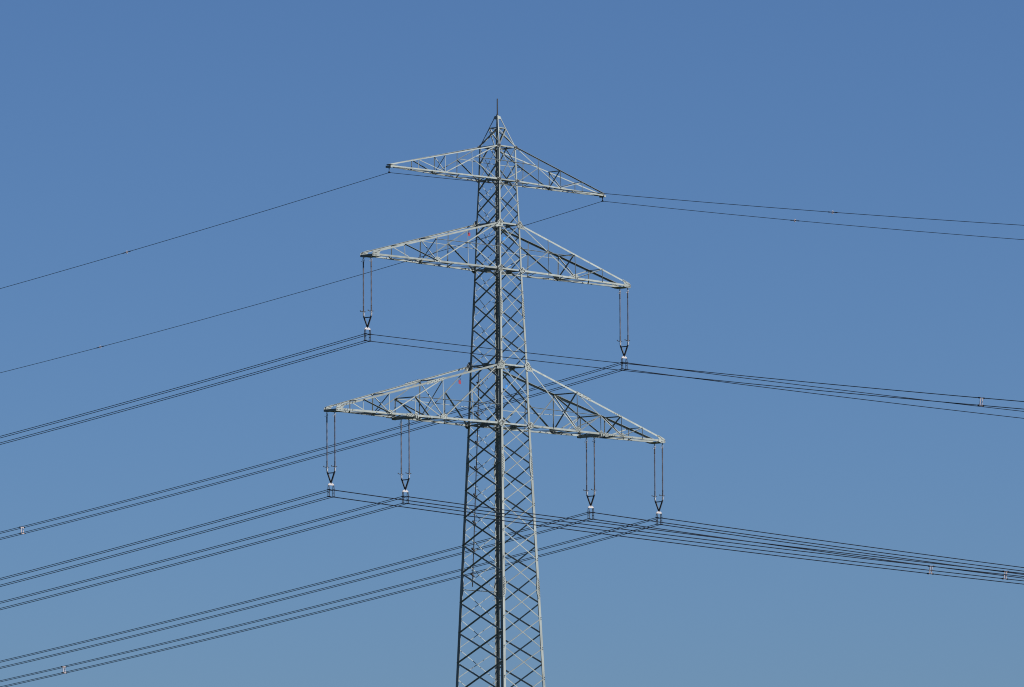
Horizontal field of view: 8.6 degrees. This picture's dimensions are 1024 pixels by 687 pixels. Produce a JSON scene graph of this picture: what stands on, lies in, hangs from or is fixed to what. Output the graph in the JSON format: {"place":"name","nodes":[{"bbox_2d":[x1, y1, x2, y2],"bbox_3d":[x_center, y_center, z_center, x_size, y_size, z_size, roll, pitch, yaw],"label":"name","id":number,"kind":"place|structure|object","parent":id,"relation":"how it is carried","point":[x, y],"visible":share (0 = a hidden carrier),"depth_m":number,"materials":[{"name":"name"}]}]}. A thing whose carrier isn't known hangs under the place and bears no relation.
{"place":"outdoors","nodes":[
{"label":"outdoors","id":0,"kind":"place"},
{"bbox_2d":[0,503,1022,608],"bbox_3d":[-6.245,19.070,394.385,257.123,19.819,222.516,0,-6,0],"label":"power cable","id":1,"kind":"object","parent":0,"point":[520,519],"visible":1,"depth_m":389.27,"materials":[{"name":"metal"}]},
{"bbox_2d":[0,0,1023,686],"label":"sky","id":2,"kind":"structure","parent":0,"point":[126,125],"materials":[{"name":"blue"}]},
{"label":"ground","id":3,"kind":"structure","parent":0,"visible":0},
{"bbox_2d":[324,98,664,686],"bbox_3d":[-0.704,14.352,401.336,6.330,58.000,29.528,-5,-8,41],"label":"transmission tower","id":4,"kind":"structure","parent":3,"relation":"on","point":[499,422],"depth_m":402.31,"materials":[{"name":"metal"}]},
{"bbox_2d":[323,411,336,497],"bbox_3d":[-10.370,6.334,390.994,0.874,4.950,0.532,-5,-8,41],"label":"insulator string","id":5,"kind":"object","parent":4,"relation":"hanging from","point":[330,480],"visible":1,"depth_m":390.91,"materials":[{"name":"metal"}]},
{"bbox_2d":[1,490,1017,579],"bbox_3d":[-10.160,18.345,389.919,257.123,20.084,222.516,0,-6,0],"label":"power cable","id":6,"kind":"object","parent":5,"relation":"hanging from","point":[352,492],"visible":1,"depth_m":394.16,"materials":[{"name":"metal"}]},
{"bbox_2d":[0,497,1021,586],"bbox_3d":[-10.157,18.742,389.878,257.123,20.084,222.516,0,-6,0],"label":"power cable","id":7,"kind":"object","parent":5,"relation":"hanging from","point":[359,500],"visible":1,"depth_m":393.88,"materials":[{"name":"metal"}]},
{"bbox_2d":[0,490,1023,578],"bbox_3d":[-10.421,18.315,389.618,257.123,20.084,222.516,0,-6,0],"label":"power cable","id":8,"kind":"object","parent":5,"relation":"hanging from","point":[530,517],"visible":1,"depth_m":380.12,"materials":[{"name":"metal"}]},
{"bbox_2d":[1,497,1023,584],"bbox_3d":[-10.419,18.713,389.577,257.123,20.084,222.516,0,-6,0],"label":"power cable","id":9,"kind":"object","parent":5,"relation":"hanging from","point":[528,524],"visible":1,"depth_m":380.33,"materials":[{"name":"metal"}]},
{"bbox_2d":[360,256,371,341],"bbox_3d":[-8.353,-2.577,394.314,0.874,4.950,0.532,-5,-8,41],"label":"insulator string","id":10,"kind":"object","parent":4,"relation":"hanging from","point":[367,326],"visible":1,"depth_m":394.24,"materials":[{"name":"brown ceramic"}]},
{"bbox_2d":[0,341,1013,444],"bbox_3d":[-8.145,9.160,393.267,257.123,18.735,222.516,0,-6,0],"label":"power cable","id":11,"kind":"object","parent":10,"relation":"hanging from","point":[244,377],"visible":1,"depth_m":402.23,"materials":[{"name":"metal"}]},
{"bbox_2d":[1,335,1019,437],"bbox_3d":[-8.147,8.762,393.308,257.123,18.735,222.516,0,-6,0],"label":"power cable","id":12,"kind":"object","parent":10,"relation":"hanging from","point":[262,365],"visible":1,"depth_m":402.10,"materials":[{"name":"metal"}]},
{"bbox_2d":[0,341,1021,442],"bbox_3d":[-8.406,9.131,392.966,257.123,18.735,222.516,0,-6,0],"label":"power cable","id":13,"kind":"object","parent":10,"relation":"hanging from","point":[530,360],"visible":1,"depth_m":385.40,"materials":[{"name":"metal"}]},
{"bbox_2d":[0,334,1023,436],"bbox_3d":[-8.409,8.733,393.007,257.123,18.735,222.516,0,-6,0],"label":"power cable","id":14,"kind":"object","parent":10,"relation":"hanging from","point":[522,352],"visible":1,"depth_m":385.51,"materials":[{"name":"metal"}]},
{"bbox_2d":[398,419,410,503],"bbox_3d":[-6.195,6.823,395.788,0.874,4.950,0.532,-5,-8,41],"label":"insulator string","id":15,"kind":"object","parent":4,"relation":"hanging from","point":[405,488],"visible":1,"depth_m":395.70,"materials":[{"name":"metal"}]},
{"bbox_2d":[0,497,1018,603],"bbox_3d":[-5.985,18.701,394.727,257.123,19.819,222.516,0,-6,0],"label":"power cable","id":16,"kind":"object","parent":15,"relation":"hanging from","point":[342,514],"visible":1,"depth_m":401.35,"materials":[{"name":"metal"}]},
{"bbox_2d":[0,496,1023,601],"bbox_3d":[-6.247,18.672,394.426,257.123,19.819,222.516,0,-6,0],"label":"power cable","id":17,"kind":"object","parent":15,"relation":"hanging from","point":[527,513],"visible":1,"depth_m":388.72,"materials":[{"name":"metal"}]},
{"bbox_2d":[0,504,1023,609],"bbox_3d":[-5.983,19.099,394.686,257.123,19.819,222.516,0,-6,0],"label":"power cable","id":18,"kind":"object","parent":15,"relation":"hanging from","point":[345,520],"visible":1,"depth_m":401.30,"materials":[{"name":"metal"}]},
{"bbox_2d":[583,437,594,519],"bbox_3d":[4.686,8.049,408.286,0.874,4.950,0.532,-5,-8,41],"label":"insulator string","id":19,"kind":"object","parent":4,"relation":"hanging from","point":[590,504],"visible":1,"depth_m":408.23,"materials":[{"name":"metal"}]},
{"bbox_2d":[0,512,1021,662],"bbox_3d":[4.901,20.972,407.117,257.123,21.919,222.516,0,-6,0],"label":"power cable","id":20,"kind":"object","parent":19,"relation":"hanging from","point":[396,564],"visible":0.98,"depth_m":419.93,"materials":[{"name":"metal"}]},
{"bbox_2d":[0,519,1021,668],"bbox_3d":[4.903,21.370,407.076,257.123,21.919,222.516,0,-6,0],"label":"power cable","id":21,"kind":"object","parent":19,"relation":"hanging from","point":[367,578],"visible":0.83,"depth_m":421.42,"materials":[{"name":"metal"}]},
{"bbox_2d":[1,512,1023,660],"bbox_3d":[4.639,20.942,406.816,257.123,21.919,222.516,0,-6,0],"label":"power cable","id":22,"kind":"object","parent":19,"relation":"hanging from","point":[509,533],"visible":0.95,"depth_m":410.87,"materials":[{"name":"metal"}]},
{"bbox_2d":[2,519,1023,666],"bbox_3d":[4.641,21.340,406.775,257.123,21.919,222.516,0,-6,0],"label":"power cable","id":23,"kind":"object","parent":19,"relation":"hanging from","point":[481,547],"visible":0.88,"depth_m":414.38,"materials":[{"name":"metal"}]},
{"bbox_2d":[617,288,629,369],"bbox_3d":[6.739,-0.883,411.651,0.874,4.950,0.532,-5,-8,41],"label":"insulator string","id":24,"kind":"object","parent":4,"relation":"hanging from","point":[620,341],"visible":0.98,"depth_m":411.56,"materials":[{"name":"metal"}]},
{"bbox_2d":[0,363,906,533],"bbox_3d":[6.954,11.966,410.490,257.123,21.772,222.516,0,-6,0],"label":"power cable","id":25,"kind":"object","parent":24,"relation":"hanging from","point":[315,451],"visible":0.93,"depth_m":428.61,"materials":[{"name":"metal"}]},
{"bbox_2d":[0,370,984,539],"bbox_3d":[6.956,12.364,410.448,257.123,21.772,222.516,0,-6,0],"label":"power cable","id":26,"kind":"object","parent":24,"relation":"hanging from","point":[315,457],"visible":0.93,"depth_m":428.70,"materials":[{"name":"metal"}]},
{"bbox_2d":[1,362,1023,531],"bbox_3d":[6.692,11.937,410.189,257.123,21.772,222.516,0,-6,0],"label":"power cable","id":27,"kind":"object","parent":24,"relation":"hanging from","point":[505,396],"visible":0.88,"depth_m":416.27,"materials":[{"name":"metal"}]},
{"bbox_2d":[2,369,1023,537],"bbox_3d":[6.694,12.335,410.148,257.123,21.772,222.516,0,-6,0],"label":"power cable","id":28,"kind":"object","parent":24,"relation":"hanging from","point":[521,398],"visible":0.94,"depth_m":414.98,"materials":[{"name":"metal"}]},
{"bbox_2d":[653,443,664,524],"bbox_3d":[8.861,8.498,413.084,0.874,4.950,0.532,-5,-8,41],"label":"insulator string","id":29,"kind":"object","parent":4,"relation":"hanging from","point":[658,509],"visible":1,"depth_m":413.02,"materials":[{"name":"metal"}]},
{"bbox_2d":[1,518,1018,681],"bbox_3d":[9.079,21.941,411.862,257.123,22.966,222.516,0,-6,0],"label":"power cable","id":30,"kind":"object","parent":29,"relation":"hanging from","point":[411,583],"visible":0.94,"depth_m":426.98,"materials":[{"name":"metal"}]},
{"bbox_2d":[0,518,1023,680],"bbox_3d":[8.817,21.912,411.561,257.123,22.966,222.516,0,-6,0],"label":"power cable","id":31,"kind":"object","parent":29,"relation":"hanging from","point":[514,555],"visible":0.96,"depth_m":419.70,"materials":[{"name":"metal"}]},
{"bbox_2d":[0,524,1023,686],"bbox_3d":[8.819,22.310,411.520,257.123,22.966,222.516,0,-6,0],"label":"power cable","id":32,"kind":"object","parent":29,"relation":"hanging from","point":[493,567],"visible":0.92,"depth_m":420.07,"materials":[{"name":"metal"}]},
{"bbox_2d":[5,524,1019,686],"bbox_3d":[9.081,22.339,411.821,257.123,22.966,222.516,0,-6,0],"label":"power cable","id":33,"kind":"object","parent":29,"relation":"hanging from","point":[404,591],"visible":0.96,"depth_m":427.56,"materials":[{"name":"metal"}]},
{"label":"earth wire clamp","id":34,"kind":"object","parent":4,"relation":"attached to","visible":0},
{"bbox_2d":[0,173,1023,288],"bbox_3d":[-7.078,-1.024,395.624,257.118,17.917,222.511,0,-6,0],"label":"earth wire","id":35,"kind":"object","parent":34,"relation":"hanging from","point":[518,185],"visible":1,"depth_m":389.50,"materials":[{"name":"metal"}]},
{"bbox_3d":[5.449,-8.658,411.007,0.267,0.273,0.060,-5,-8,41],"label":"earth wire clamp","id":36,"kind":"object","parent":4,"relation":"attached to","visible":0},
{"bbox_2d":[0,201,1023,372],"bbox_3d":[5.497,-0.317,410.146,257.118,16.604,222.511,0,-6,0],"label":"earth wire","id":37,"kind":"object","parent":36,"relation":"hanging from","point":[514,228],"visible":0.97,"depth_m":413.76,"materials":[{"name":"metal"}]}
]}

